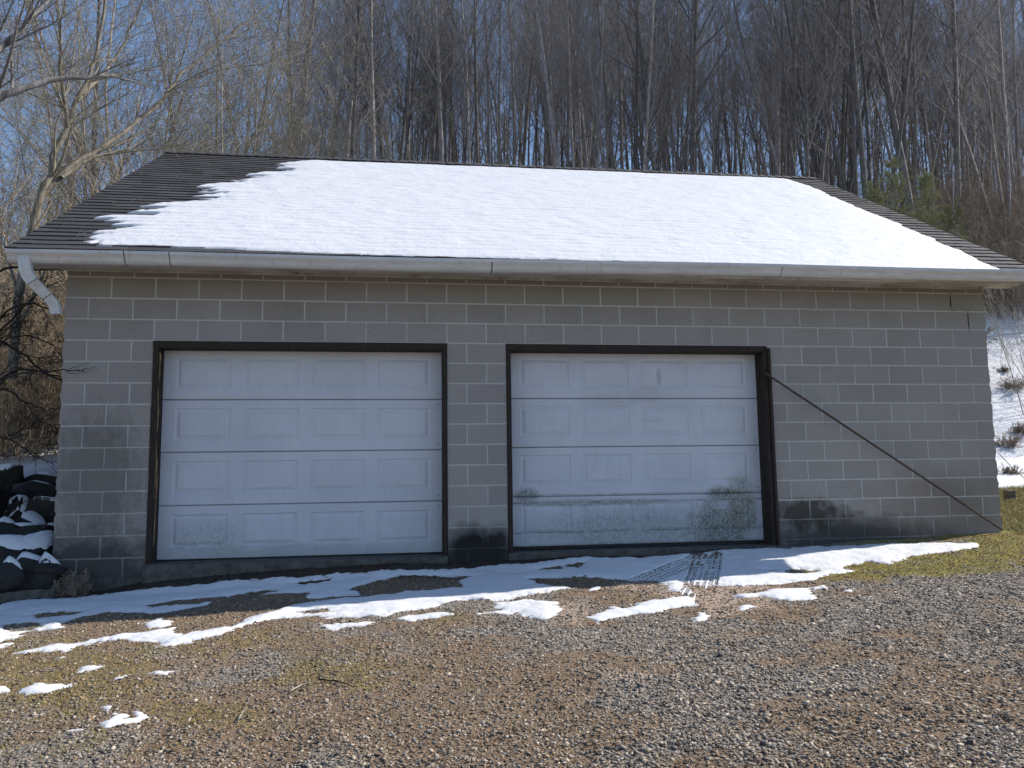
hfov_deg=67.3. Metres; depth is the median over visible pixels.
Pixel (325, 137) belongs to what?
pale tree
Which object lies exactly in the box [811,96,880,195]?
sapling
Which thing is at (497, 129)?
multi stem tree
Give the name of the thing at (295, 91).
bare tree
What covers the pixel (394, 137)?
multi stem tree
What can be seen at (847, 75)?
bare tree
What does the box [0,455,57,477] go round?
snow
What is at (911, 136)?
multi stem tree
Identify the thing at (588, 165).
sapling
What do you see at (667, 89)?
bare tree
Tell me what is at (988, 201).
brown bush
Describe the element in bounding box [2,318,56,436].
tan bush
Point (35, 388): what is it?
tan bush
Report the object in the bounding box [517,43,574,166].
sapling
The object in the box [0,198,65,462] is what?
tan bush
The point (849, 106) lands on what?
bare tree
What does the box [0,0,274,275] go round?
pale tree
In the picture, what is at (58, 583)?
grass tuft
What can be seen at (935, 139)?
sapling
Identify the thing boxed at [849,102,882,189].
sapling
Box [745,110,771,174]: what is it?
sapling
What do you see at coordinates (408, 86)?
bare tree
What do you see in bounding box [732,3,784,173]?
bare tree
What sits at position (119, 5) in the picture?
sky
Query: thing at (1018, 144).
sapling
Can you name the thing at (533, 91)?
sapling
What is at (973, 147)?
sapling
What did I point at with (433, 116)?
bare tree
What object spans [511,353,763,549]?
garage door
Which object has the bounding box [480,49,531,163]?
sapling
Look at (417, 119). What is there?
multi stem tree
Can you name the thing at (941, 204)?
brown bush
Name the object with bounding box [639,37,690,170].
sapling
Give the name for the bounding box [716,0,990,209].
multi stem tree
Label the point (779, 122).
sapling
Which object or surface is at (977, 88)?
bare tree
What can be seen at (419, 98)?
bare tree
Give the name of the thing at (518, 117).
multi stem tree
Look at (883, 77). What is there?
bare tree
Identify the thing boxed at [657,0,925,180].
multi stem tree
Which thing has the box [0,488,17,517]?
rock
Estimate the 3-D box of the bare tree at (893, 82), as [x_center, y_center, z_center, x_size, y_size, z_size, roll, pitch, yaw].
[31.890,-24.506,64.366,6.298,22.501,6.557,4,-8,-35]
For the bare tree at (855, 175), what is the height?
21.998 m
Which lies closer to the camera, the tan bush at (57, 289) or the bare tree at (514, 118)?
the tan bush at (57, 289)
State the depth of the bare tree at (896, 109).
51.72 m
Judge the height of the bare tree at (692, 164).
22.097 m
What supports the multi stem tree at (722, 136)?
on the hillside
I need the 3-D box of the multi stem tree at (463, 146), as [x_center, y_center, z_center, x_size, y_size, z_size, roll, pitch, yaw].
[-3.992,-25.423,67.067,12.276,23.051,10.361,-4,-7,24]
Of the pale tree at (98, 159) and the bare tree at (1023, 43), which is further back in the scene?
the bare tree at (1023, 43)
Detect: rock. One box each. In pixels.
[0,463,23,490]
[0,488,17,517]
[0,516,20,534]
[0,524,54,558]
[0,534,41,564]
[0,556,26,592]
[2,495,29,516]
[9,504,26,520]
[11,480,56,498]
[13,522,48,534]
[14,511,48,524]
[16,552,61,589]
[24,472,56,484]
[24,496,55,522]
[32,552,69,576]
[46,523,53,528]
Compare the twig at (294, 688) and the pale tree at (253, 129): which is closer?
the twig at (294, 688)
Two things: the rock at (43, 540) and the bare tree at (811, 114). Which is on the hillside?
the bare tree at (811, 114)
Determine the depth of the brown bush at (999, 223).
28.50 m
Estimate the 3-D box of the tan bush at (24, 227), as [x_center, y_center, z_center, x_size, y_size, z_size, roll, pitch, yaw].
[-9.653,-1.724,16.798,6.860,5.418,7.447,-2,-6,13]
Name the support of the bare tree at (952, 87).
on the hillside
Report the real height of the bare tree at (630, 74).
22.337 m
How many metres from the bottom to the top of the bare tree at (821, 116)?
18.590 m
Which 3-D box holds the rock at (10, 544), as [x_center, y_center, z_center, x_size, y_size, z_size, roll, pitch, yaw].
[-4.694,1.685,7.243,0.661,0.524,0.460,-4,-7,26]
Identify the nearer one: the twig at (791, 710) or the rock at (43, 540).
the twig at (791, 710)
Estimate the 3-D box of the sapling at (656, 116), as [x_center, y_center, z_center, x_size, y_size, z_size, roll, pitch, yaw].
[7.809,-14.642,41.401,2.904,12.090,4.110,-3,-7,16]
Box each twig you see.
[289,682,312,692]
[318,679,352,686]
[790,709,804,712]
[997,713,1014,720]
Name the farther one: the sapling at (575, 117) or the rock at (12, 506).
the sapling at (575, 117)
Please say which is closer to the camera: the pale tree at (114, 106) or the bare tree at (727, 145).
the pale tree at (114, 106)
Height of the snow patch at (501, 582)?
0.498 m
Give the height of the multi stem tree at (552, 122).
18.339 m
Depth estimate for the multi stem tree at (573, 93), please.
54.42 m
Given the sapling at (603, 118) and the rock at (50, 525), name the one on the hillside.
the sapling at (603, 118)
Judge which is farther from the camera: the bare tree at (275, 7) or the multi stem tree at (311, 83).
the multi stem tree at (311, 83)
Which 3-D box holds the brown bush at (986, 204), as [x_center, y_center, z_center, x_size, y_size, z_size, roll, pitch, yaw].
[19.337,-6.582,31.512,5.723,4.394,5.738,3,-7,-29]
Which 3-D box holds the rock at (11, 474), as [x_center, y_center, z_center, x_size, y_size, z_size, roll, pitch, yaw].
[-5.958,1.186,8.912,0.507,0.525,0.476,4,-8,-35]
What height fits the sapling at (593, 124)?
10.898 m
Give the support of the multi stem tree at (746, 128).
on the hillside
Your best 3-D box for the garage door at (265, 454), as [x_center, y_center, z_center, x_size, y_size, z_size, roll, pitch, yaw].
[-2.089,0.691,7.758,2.751,2.110,0.052,0,-6,-8]
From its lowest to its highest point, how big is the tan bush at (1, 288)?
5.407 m
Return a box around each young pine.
[863,178,886,205]
[878,156,921,221]
[906,170,946,230]
[940,197,997,352]
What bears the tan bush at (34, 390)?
on the hillside
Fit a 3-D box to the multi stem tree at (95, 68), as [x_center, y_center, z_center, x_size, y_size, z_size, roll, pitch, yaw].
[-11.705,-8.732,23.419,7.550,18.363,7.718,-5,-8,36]
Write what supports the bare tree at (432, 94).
on the hillside
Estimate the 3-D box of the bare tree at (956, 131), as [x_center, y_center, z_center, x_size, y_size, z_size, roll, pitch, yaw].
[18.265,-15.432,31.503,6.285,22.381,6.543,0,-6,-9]
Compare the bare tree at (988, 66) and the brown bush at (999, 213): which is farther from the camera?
the bare tree at (988, 66)
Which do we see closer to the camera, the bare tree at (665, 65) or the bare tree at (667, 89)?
the bare tree at (665, 65)
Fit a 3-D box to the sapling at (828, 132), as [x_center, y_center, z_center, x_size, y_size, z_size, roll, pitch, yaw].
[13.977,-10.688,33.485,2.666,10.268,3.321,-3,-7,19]
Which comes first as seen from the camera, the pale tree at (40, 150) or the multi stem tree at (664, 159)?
the pale tree at (40, 150)
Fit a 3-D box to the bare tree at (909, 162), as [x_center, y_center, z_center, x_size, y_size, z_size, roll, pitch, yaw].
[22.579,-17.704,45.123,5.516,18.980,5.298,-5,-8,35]
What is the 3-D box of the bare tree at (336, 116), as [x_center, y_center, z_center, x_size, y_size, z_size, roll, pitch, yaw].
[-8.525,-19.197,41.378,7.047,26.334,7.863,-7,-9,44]
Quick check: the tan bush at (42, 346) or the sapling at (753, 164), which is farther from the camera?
the sapling at (753, 164)
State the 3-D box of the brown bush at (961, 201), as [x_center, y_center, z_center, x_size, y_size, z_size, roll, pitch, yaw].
[15.092,-5.996,28.679,6.144,4.717,6.160,5,-8,-42]
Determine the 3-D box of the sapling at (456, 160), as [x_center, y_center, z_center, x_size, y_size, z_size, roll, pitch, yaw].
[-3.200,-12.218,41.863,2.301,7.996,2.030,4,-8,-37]
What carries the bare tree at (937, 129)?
on the hillside
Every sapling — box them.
[0,72,70,241]
[0,76,59,281]
[1,131,42,251]
[40,53,119,197]
[43,0,215,210]
[202,7,284,153]
[276,0,399,158]
[281,119,333,156]
[284,100,320,155]
[320,113,355,157]
[328,90,400,159]
[366,49,419,159]
[412,91,452,161]
[420,119,450,159]
[429,1,512,163]
[435,105,467,162]
[437,87,473,161]
[459,0,534,163]
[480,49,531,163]
[492,0,576,166]
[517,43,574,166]
[524,67,566,165]
[537,79,585,165]
[552,32,621,167]
[553,25,625,167]
[559,56,595,162]
[564,74,628,168]
[574,23,631,167]
[575,83,618,168]
[613,48,653,169]
[624,22,716,171]
[626,5,681,170]
[635,34,697,168]
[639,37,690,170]
[664,30,733,172]
[703,6,768,172]
[706,53,799,173]
[718,69,783,175]
[734,1,826,175]
[741,76,787,174]
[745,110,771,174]
[746,88,812,175]
[749,59,802,174]
[752,44,804,173]
[757,101,801,175]
[765,28,819,175]
[797,30,856,187]
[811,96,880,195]
[838,34,921,200]
[840,117,871,184]
[842,87,919,203]
[849,80,888,197]
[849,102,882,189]
[855,38,908,185]
[888,75,938,185]
[905,58,1021,235]
[912,71,979,215]
[927,100,953,202]
[940,53,986,199]
[944,94,998,207]
[952,84,1001,193]
[952,115,1013,230]
[959,83,1023,230]
[983,73,1023,191]
[986,104,1023,187]
[988,66,1023,196]
[995,54,1023,220]
[1010,87,1023,191]
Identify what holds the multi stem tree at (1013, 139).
on the hillside
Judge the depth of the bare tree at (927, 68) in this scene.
61.23 m
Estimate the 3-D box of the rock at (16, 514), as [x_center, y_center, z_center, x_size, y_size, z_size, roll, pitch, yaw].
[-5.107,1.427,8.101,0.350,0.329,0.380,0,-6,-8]
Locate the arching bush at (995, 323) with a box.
[950,207,1023,414]
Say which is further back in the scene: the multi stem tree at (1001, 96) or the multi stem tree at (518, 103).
the multi stem tree at (518, 103)
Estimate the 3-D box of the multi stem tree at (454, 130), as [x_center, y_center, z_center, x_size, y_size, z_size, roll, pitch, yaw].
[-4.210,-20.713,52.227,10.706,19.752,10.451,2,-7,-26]
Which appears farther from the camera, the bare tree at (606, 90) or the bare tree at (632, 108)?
the bare tree at (632, 108)
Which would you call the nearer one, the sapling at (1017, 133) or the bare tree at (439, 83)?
the sapling at (1017, 133)
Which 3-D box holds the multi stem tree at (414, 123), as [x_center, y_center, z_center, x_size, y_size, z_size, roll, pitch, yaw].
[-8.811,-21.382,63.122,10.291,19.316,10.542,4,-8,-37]
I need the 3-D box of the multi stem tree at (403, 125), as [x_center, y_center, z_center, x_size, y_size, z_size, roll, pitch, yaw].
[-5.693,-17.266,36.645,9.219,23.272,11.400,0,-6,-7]
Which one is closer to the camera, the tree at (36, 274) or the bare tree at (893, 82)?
the tree at (36, 274)
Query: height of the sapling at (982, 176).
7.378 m
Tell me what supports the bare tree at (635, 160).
on the hillside
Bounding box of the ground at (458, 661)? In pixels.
[0,489,1023,767]
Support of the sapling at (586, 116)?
on the hillside
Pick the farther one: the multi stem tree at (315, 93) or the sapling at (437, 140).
the multi stem tree at (315, 93)
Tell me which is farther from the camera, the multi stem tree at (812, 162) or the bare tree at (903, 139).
the multi stem tree at (812, 162)
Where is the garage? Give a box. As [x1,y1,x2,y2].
[4,150,1023,592]
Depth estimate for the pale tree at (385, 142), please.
19.78 m
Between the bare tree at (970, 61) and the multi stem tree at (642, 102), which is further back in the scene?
the multi stem tree at (642, 102)
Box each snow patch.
[0,542,977,732]
[590,549,824,594]
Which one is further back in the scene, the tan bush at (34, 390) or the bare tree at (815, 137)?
the bare tree at (815, 137)
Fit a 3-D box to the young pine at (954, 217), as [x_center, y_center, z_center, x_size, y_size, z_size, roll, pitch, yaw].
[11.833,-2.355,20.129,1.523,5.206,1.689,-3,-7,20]
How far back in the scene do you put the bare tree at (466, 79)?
28.22 m
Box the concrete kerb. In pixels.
[0,587,57,602]
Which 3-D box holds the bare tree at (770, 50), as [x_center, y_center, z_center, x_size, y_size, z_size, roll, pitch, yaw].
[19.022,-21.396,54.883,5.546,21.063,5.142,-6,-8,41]
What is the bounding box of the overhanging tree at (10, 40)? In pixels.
[0,0,227,106]
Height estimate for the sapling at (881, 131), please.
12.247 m
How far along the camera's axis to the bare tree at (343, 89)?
46.50 m
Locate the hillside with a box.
[0,244,1023,457]
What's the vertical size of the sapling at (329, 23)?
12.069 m
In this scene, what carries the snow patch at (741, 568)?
on the ground at (458, 661)
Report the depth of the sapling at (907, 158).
37.06 m
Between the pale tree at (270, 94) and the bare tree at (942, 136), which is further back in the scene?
the bare tree at (942, 136)
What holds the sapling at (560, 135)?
on the hillside
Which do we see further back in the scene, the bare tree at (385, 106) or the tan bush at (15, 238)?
the bare tree at (385, 106)
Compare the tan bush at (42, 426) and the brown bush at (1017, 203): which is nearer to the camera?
the tan bush at (42, 426)
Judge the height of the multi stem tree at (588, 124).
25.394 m
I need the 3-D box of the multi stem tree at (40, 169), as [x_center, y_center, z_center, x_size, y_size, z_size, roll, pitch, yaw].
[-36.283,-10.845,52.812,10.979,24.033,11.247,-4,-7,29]
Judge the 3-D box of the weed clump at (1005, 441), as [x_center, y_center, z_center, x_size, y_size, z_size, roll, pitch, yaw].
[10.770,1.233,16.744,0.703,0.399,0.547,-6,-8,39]
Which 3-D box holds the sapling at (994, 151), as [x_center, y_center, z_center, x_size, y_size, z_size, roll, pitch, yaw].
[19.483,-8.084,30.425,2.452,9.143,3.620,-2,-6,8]
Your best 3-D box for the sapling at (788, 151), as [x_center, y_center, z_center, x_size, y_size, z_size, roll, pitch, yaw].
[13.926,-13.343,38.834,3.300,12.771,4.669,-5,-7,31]
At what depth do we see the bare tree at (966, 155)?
33.43 m
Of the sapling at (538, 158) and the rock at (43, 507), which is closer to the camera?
the rock at (43, 507)
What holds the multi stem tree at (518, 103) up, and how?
on the hillside
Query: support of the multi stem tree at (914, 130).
on the hillside
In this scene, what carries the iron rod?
on the ground at (458, 661)
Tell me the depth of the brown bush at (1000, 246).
25.96 m
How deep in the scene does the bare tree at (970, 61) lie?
43.90 m
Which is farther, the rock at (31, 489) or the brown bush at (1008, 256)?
the brown bush at (1008, 256)
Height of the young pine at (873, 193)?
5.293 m
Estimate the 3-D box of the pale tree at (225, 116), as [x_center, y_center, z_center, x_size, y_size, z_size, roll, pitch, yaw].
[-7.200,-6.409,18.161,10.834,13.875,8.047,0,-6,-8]
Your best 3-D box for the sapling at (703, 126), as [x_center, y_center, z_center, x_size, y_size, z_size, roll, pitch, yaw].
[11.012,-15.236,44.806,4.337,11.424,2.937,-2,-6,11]
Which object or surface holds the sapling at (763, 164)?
on the hillside
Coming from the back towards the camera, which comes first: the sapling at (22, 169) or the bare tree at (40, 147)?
the bare tree at (40, 147)
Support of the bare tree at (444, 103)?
on the hillside
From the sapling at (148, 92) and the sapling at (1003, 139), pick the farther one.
the sapling at (1003, 139)
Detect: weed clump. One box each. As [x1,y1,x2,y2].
[993,365,1012,372]
[994,432,1023,447]
[996,374,1023,391]
[997,462,1023,474]
[1008,422,1023,434]
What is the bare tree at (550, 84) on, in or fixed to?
on the hillside
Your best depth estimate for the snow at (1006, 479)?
14.53 m
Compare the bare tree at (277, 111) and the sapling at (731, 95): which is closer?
the sapling at (731, 95)
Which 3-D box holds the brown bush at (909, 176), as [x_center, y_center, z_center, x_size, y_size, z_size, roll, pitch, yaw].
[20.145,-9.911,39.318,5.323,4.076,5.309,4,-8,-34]
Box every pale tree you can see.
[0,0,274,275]
[0,0,361,298]
[0,0,362,279]
[0,16,155,421]
[1,0,437,231]
[4,0,330,219]
[98,10,352,176]
[171,0,374,157]
[202,88,311,155]
[241,31,427,159]
[262,85,410,159]
[285,108,356,156]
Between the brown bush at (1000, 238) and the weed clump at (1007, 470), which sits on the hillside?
the brown bush at (1000, 238)
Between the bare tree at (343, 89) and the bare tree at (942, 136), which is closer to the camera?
the bare tree at (343, 89)
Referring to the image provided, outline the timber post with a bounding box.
[1003,490,1015,499]
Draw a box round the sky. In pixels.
[0,0,1023,278]
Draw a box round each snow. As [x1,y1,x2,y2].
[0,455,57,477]
[83,160,997,268]
[995,456,1023,488]
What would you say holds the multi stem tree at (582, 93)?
on the hillside
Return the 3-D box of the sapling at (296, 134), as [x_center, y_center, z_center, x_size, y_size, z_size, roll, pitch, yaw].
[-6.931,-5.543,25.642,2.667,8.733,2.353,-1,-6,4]
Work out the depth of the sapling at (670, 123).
38.31 m
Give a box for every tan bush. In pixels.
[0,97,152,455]
[0,99,142,457]
[0,152,102,406]
[0,158,69,456]
[0,187,64,423]
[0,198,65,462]
[0,200,65,425]
[0,239,64,461]
[0,256,64,455]
[0,262,64,450]
[0,293,62,453]
[0,293,64,448]
[0,319,56,420]
[2,199,69,364]
[2,254,65,423]
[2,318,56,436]
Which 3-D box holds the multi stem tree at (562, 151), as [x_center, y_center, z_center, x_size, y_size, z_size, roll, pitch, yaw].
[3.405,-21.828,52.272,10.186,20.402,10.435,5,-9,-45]
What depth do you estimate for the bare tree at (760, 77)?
58.34 m
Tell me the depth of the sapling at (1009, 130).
38.98 m
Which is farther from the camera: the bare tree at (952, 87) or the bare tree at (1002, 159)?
the bare tree at (1002, 159)
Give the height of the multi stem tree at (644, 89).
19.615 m
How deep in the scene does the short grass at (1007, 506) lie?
10.03 m
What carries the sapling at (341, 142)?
on the hillside
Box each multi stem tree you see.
[0,0,252,206]
[0,70,90,236]
[48,79,208,203]
[79,0,352,169]
[162,0,367,156]
[243,0,378,156]
[244,0,357,155]
[294,26,414,159]
[304,0,485,159]
[319,0,415,158]
[330,0,479,160]
[340,0,495,161]
[348,74,427,159]
[360,3,462,161]
[381,0,519,161]
[404,2,519,163]
[422,0,562,164]
[455,0,575,165]
[458,0,562,164]
[466,0,675,167]
[481,0,623,166]
[512,1,628,166]
[523,45,608,153]
[528,0,650,167]
[530,0,728,170]
[533,0,627,167]
[546,0,616,167]
[547,0,773,171]
[576,47,633,165]
[579,0,735,169]
[594,0,753,171]
[605,0,690,167]
[616,0,727,171]
[623,0,765,172]
[631,7,730,171]
[647,0,785,173]
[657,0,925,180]
[679,64,739,172]
[697,50,759,172]
[699,0,842,175]
[701,0,823,174]
[701,51,809,175]
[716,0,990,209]
[719,0,958,192]
[738,1,816,175]
[741,0,885,185]
[753,0,879,184]
[773,0,827,176]
[807,0,1022,219]
[808,0,971,201]
[833,3,890,166]
[860,13,947,172]
[875,0,1023,239]
[876,0,1022,216]
[884,1,1009,200]
[917,0,1021,193]
[933,1,1012,184]
[940,1,1023,186]
[944,4,1023,163]
[964,5,1023,135]
[966,30,1023,193]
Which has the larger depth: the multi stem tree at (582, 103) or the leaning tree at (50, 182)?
the multi stem tree at (582, 103)
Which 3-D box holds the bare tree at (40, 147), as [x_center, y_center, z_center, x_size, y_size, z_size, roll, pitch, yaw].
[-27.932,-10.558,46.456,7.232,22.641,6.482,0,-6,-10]
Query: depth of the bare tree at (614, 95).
62.29 m
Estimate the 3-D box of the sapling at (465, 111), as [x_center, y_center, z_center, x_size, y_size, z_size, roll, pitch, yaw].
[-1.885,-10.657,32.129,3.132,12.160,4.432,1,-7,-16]
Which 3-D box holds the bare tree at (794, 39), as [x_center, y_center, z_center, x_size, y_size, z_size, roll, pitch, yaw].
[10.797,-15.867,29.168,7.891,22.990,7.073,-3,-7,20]
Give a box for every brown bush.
[858,146,989,235]
[859,149,1018,244]
[860,146,953,207]
[874,169,961,225]
[882,147,1004,220]
[893,148,1018,237]
[911,154,1023,235]
[914,173,1023,253]
[922,164,981,205]
[922,186,1009,245]
[926,182,1023,257]
[936,155,1023,241]
[936,194,1023,314]
[938,177,1023,227]
[938,199,1023,254]
[945,163,1018,203]
[955,207,1019,298]
[960,195,1023,310]
[961,161,1023,242]
[965,199,1023,261]
[965,206,1023,319]
[966,210,1022,258]
[966,213,1023,298]
[970,191,1022,239]
[971,161,1023,216]
[982,228,1023,296]
[983,220,1023,307]
[983,220,1023,308]
[998,183,1023,232]
[1001,179,1023,221]
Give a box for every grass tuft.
[50,577,79,597]
[52,566,95,597]
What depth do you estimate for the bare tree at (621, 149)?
35.11 m
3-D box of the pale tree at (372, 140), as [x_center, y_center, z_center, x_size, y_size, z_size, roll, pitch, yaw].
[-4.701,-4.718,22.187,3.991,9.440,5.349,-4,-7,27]
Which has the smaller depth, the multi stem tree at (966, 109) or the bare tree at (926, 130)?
the bare tree at (926, 130)
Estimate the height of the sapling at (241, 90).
10.025 m
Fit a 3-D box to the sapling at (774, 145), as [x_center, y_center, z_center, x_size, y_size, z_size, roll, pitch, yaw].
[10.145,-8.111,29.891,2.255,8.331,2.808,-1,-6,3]
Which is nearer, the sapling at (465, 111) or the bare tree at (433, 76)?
the sapling at (465, 111)
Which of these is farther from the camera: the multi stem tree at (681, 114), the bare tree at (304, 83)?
the multi stem tree at (681, 114)
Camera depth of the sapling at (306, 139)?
21.40 m
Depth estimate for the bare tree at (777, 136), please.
35.01 m
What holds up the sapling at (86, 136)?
on the hillside
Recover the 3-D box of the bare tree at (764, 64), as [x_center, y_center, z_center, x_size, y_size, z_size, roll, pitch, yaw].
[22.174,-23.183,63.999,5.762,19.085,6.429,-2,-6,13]
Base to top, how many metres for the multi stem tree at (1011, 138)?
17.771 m
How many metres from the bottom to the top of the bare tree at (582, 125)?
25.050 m
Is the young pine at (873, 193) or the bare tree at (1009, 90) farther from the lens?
the bare tree at (1009, 90)
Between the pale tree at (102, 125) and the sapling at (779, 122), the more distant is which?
the sapling at (779, 122)
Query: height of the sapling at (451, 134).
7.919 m
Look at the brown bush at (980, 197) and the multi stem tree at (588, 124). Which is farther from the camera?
the multi stem tree at (588, 124)
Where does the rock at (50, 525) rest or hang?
on the rock at (25, 528)
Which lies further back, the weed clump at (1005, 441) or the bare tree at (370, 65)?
the bare tree at (370, 65)
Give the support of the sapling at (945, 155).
on the hillside
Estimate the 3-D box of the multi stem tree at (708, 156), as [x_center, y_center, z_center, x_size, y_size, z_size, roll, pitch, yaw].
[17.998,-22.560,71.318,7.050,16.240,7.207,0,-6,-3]
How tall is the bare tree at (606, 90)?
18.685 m
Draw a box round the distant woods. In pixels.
[26,2,1023,233]
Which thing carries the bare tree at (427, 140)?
on the hillside
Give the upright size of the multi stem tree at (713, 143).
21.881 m
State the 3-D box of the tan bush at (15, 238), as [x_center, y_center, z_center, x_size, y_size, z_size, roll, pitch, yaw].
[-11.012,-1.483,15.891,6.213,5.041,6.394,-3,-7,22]
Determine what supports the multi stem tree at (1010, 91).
on the hillside
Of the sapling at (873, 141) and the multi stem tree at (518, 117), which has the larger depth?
the multi stem tree at (518, 117)
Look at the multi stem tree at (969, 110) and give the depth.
53.15 m
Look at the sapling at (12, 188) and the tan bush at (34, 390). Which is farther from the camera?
the sapling at (12, 188)
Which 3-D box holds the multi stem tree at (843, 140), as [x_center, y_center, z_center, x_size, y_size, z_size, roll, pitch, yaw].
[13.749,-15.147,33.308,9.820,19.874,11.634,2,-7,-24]
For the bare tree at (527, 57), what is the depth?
47.60 m
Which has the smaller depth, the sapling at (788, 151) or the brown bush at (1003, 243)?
the brown bush at (1003, 243)
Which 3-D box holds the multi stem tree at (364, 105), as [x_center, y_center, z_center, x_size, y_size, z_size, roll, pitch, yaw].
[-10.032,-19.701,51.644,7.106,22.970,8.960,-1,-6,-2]
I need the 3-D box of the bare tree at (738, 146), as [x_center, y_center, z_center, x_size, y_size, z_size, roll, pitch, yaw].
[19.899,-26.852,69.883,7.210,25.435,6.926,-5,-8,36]
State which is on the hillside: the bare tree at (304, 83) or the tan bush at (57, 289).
the bare tree at (304, 83)
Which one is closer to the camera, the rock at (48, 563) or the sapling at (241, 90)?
the rock at (48, 563)
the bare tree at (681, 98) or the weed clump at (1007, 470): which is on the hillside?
the bare tree at (681, 98)
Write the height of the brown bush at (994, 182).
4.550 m
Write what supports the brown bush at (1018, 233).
on the hillside
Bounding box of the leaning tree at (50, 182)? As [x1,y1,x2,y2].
[0,0,374,378]
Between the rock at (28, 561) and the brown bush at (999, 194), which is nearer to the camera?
the rock at (28, 561)
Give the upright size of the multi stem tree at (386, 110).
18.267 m
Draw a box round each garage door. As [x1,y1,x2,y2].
[157,351,441,561]
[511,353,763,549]
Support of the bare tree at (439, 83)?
on the hillside
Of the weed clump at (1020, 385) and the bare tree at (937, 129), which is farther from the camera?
the bare tree at (937, 129)
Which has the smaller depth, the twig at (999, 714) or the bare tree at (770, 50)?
the twig at (999, 714)
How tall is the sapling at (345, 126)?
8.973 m
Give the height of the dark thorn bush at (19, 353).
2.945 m
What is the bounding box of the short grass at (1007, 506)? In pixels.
[998,484,1023,533]
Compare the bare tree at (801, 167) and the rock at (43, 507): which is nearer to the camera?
the rock at (43, 507)
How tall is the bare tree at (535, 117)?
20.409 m
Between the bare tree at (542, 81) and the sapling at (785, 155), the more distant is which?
the bare tree at (542, 81)
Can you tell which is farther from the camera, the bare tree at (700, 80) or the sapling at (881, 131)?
the bare tree at (700, 80)
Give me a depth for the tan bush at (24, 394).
12.79 m
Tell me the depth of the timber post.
11.29 m
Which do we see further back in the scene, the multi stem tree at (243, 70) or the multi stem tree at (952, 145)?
the multi stem tree at (952, 145)
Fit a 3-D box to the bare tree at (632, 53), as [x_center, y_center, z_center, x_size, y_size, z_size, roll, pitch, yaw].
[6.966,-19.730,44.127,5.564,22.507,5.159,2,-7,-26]
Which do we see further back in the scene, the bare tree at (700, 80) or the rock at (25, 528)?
the bare tree at (700, 80)
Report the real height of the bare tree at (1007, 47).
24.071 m
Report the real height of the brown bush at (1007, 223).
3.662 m
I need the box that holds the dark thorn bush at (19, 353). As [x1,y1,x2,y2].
[0,266,95,472]
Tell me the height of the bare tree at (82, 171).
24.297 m
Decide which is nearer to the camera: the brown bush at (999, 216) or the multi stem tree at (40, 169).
the brown bush at (999, 216)
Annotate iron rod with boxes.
[764,372,1002,530]
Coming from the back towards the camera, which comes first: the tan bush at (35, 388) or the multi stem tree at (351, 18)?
the multi stem tree at (351, 18)
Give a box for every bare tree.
[0,26,106,231]
[19,108,89,282]
[60,110,123,209]
[127,0,231,171]
[212,0,366,154]
[245,0,392,153]
[253,80,287,151]
[254,0,440,157]
[265,32,330,155]
[289,0,428,157]
[294,0,425,156]
[297,0,422,157]
[303,0,405,158]
[310,56,349,156]
[313,0,382,157]
[321,23,376,158]
[329,43,394,157]
[337,3,403,156]
[340,0,415,156]
[342,0,462,160]
[357,12,417,159]
[379,5,441,151]
[388,0,504,161]
[390,0,522,162]
[391,0,467,160]
[392,0,458,160]
[399,0,506,162]
[403,0,471,160]
[405,0,473,161]
[414,43,458,160]
[415,44,474,158]
[416,0,485,161]
[416,40,459,152]
[457,0,538,163]
[457,0,591,165]
[467,0,564,164]
[478,0,595,164]
[485,0,601,165]
[489,4,534,164]
[492,0,572,136]
[496,1,574,165]
[498,0,614,165]
[505,13,559,165]
[517,0,606,166]
[520,0,627,167]
[525,0,645,168]
[529,2,564,147]
[533,0,630,166]
[559,0,709,169]
[585,0,667,168]
[597,3,656,168]
[599,1,630,129]
[601,1,672,169]
[602,5,643,169]
[609,0,689,121]
[620,1,710,166]
[625,0,745,170]
[639,0,770,171]
[641,14,685,132]
[662,0,703,171]
[665,0,726,171]
[681,0,748,173]
[696,4,739,172]
[700,0,763,172]
[702,0,819,174]
[706,1,758,173]
[719,0,831,176]
[719,0,841,175]
[732,0,784,174]
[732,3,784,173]
[736,20,773,144]
[744,0,802,125]
[747,11,820,175]
[752,8,798,175]
[766,0,868,183]
[767,0,843,178]
[776,8,826,181]
[788,3,848,186]
[800,30,841,145]
[801,0,909,194]
[802,0,896,193]
[809,0,943,219]
[814,0,917,195]
[815,0,935,139]
[819,0,863,171]
[829,0,1018,214]
[857,0,932,195]
[859,1,919,123]
[864,0,948,195]
[868,2,932,139]
[874,5,948,207]
[884,0,972,199]
[887,0,1023,223]
[889,22,946,170]
[898,2,943,175]
[904,0,1023,232]
[905,4,1007,190]
[907,4,952,192]
[916,0,1019,204]
[919,34,953,198]
[921,0,1017,172]
[926,0,1023,198]
[929,0,1021,128]
[938,0,1022,183]
[944,0,1023,208]
[952,0,1023,216]
[964,9,1023,192]
[966,2,1023,172]
[969,0,1023,99]
[970,0,1023,95]
[1003,3,1023,125]
[1006,2,1023,117]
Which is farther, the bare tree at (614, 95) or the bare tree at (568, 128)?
the bare tree at (614, 95)

